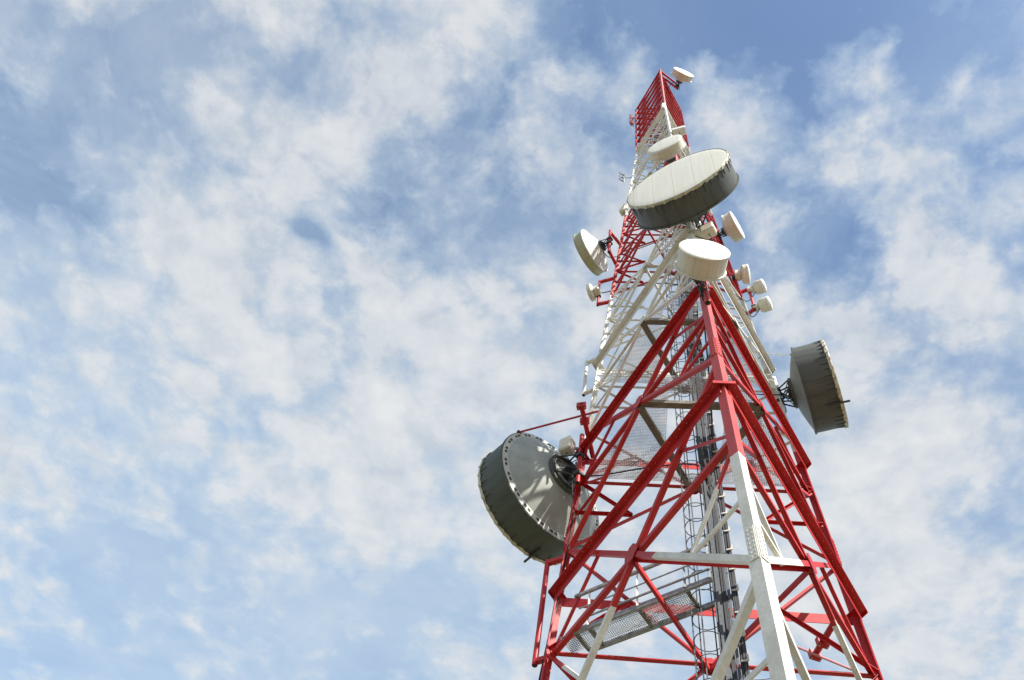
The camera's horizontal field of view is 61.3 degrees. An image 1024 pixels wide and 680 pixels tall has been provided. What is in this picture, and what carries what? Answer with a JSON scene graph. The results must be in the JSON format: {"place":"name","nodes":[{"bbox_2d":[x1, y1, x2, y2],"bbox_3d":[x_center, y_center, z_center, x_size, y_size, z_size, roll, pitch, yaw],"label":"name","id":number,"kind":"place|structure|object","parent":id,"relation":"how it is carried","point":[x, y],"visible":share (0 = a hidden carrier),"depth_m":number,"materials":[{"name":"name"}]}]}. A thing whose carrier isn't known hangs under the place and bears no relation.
{"place":"outdoors","nodes":[
{"label":"outdoors","id":0,"kind":"place"},
{"bbox_2d":[0,0,1023,679],"label":"sky","id":1,"kind":"structure","parent":0,"point":[279,279],"materials":[{"name":"blue"}]},
{"label":"ground","id":2,"kind":"structure","parent":0,"visible":0},
{"bbox_2d":[532,69,883,679],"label":"lattice tower","id":3,"kind":"structure","parent":2,"relation":"on","point":[770,615],"depth_m":14.96,"materials":[{"name":"metal"}]},
{"bbox_2d":[477,410,598,565],"bbox_3d":[1.149,2.946,18.640,2.910,2.936,2.730,41,-64,-14],"label":"dish antenna","id":4,"kind":"object","parent":3,"relation":"attached to","point":[526,483],"visible":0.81,"depth_m":18.04,"materials":[{"name":"grey painted metal"},{"name":"dark steel"}]},
{"bbox_2d":[558,435,578,462],"bbox_3d":[1.300,2.443,19.182,0.527,0.758,0.321,-9,-64,13],"label":"radio unit","id":5,"kind":"object","parent":3,"relation":"attached to","point":[567,444],"visible":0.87,"depth_m":19.18,"materials":[{"name":"beige plastic"}]},
{"bbox_2d":[573,229,612,275],"bbox_3d":[2.836,-3.015,28.310,1.017,1.600,1.600,-31,-70,21],"label":"dish antenna","id":6,"kind":"object","parent":3,"relation":"attached to","point":[591,249],"visible":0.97,"depth_m":27.92,"materials":[{"name":"metal"}]},
{"bbox_2d":[586,284,600,301],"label":"dish antenna","id":7,"kind":"object","parent":3,"relation":"attached to","point":[594,292],"visible":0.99,"depth_m":25.92,"materials":[{"name":"beige plastic"}]},
{"bbox_2d":[619,204,626,215],"bbox_3d":[4.087,-4.716,31.703,0.244,0.938,0.250,-27,-69,20],"label":"radio unit","id":8,"kind":"object","parent":3,"relation":"attached to","point":[622,209],"visible":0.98,"depth_m":31.60,"materials":[{"name":"beige plastic"}]},
{"bbox_2d":[619,172,630,181],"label":"dipole antenna","id":9,"kind":"object","parent":3,"relation":"attached to","point":[622,177],"visible":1,"depth_m":34.83,"materials":[{"name":"metal"}]},
{"bbox_2d":[629,114,634,126],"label":"panel antenna","id":10,"kind":"object","parent":3,"relation":"attached to","point":[631,118],"visible":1,"depth_m":42.80,"materials":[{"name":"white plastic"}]},
{"bbox_2d":[647,135,685,163],"bbox_3d":[4.891,-5.730,26.866,1.180,1.180,0.882,-23,-67,19],"label":"dish antenna","id":11,"kind":"object","parent":3,"relation":"attached to","point":[668,149],"visible":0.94,"depth_m":26.44,"materials":[{"name":"white plastic"}]},
{"bbox_2d":[671,125,686,135],"bbox_3d":[5.994,-7.470,31.161,0.556,0.598,0.300,-12,-64,14],"label":"radio unit","id":12,"kind":"object","parent":3,"relation":"attached to","point":[681,130],"visible":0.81,"depth_m":31.16,"materials":[{"name":"white plastic"}]},
{"bbox_2d":[626,148,738,230],"bbox_3d":[4.341,-3.396,21.286,2.671,2.669,1.481,-24,-68,19],"label":"dish antenna","id":13,"kind":"object","parent":3,"relation":"attached to","point":[695,187],"visible":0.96,"depth_m":20.38,"materials":[{"name":"off-white and grey painted metal"},{"name":"dark steel"}]},
{"bbox_2d":[671,67,693,89],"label":"dish antenna","id":14,"kind":"object","parent":3,"relation":"attached to","point":[681,76],"visible":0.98,"depth_m":42.25,"materials":[{"name":"white plastic"}]},
{"bbox_2d":[674,239,730,300],"bbox_3d":[3.514,-1.302,16.172,0.980,0.980,0.940,9,-61,3],"label":"dish antenna","id":15,"kind":"object","parent":3,"relation":"attached to","point":[699,261],"visible":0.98,"depth_m":15.78,"materials":[{"name":"metal"}]},
{"bbox_2d":[695,221,716,241],"bbox_3d":[4.524,-2.482,20.322,0.572,0.698,0.309,-16,-65,16],"label":"radio unit","id":16,"kind":"object","parent":3,"relation":"attached to","point":[708,231],"visible":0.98,"depth_m":20.27,"materials":[{"name":"beige plastic"}]},
{"bbox_2d":[717,211,744,242],"bbox_3d":[7.229,-3.682,29.069,0.856,1.070,1.070,-29,-69,21],"label":"dish antenna","id":17,"kind":"object","parent":3,"relation":"attached to","point":[731,229],"visible":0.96,"depth_m":28.64,"materials":[{"name":"white plastic"}]},
{"bbox_2d":[732,264,750,283],"bbox_3d":[6.978,-1.981,26.351,0.547,0.624,0.624,-8,-63,12],"label":"dish antenna","id":18,"kind":"object","parent":3,"relation":"attached to","point":[743,274],"visible":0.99,"depth_m":26.15,"materials":[{"name":"beige plastic"}]},
{"bbox_2d":[747,279,766,294],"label":"dish antenna","id":19,"kind":"object","parent":3,"relation":"attached to","point":[758,287],"visible":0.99,"depth_m":25.18,"materials":[{"name":"beige plastic"}]},
{"bbox_2d":[751,296,772,312],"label":"dish antenna","id":20,"kind":"object","parent":3,"relation":"attached to","point":[764,304],"visible":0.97,"depth_m":24.22,"materials":[{"name":"beige plastic"}]},
{"bbox_2d":[767,339,850,434],"bbox_3d":[7.144,1.054,20.983,1.548,2.815,2.171,-16,-65,16],"label":"dish antenna","id":21,"kind":"object","parent":3,"relation":"attached to","point":[814,396],"visible":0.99,"depth_m":19.88,"materials":[{"name":"grey painted metal"},{"name":"dark steel"}]}
]}

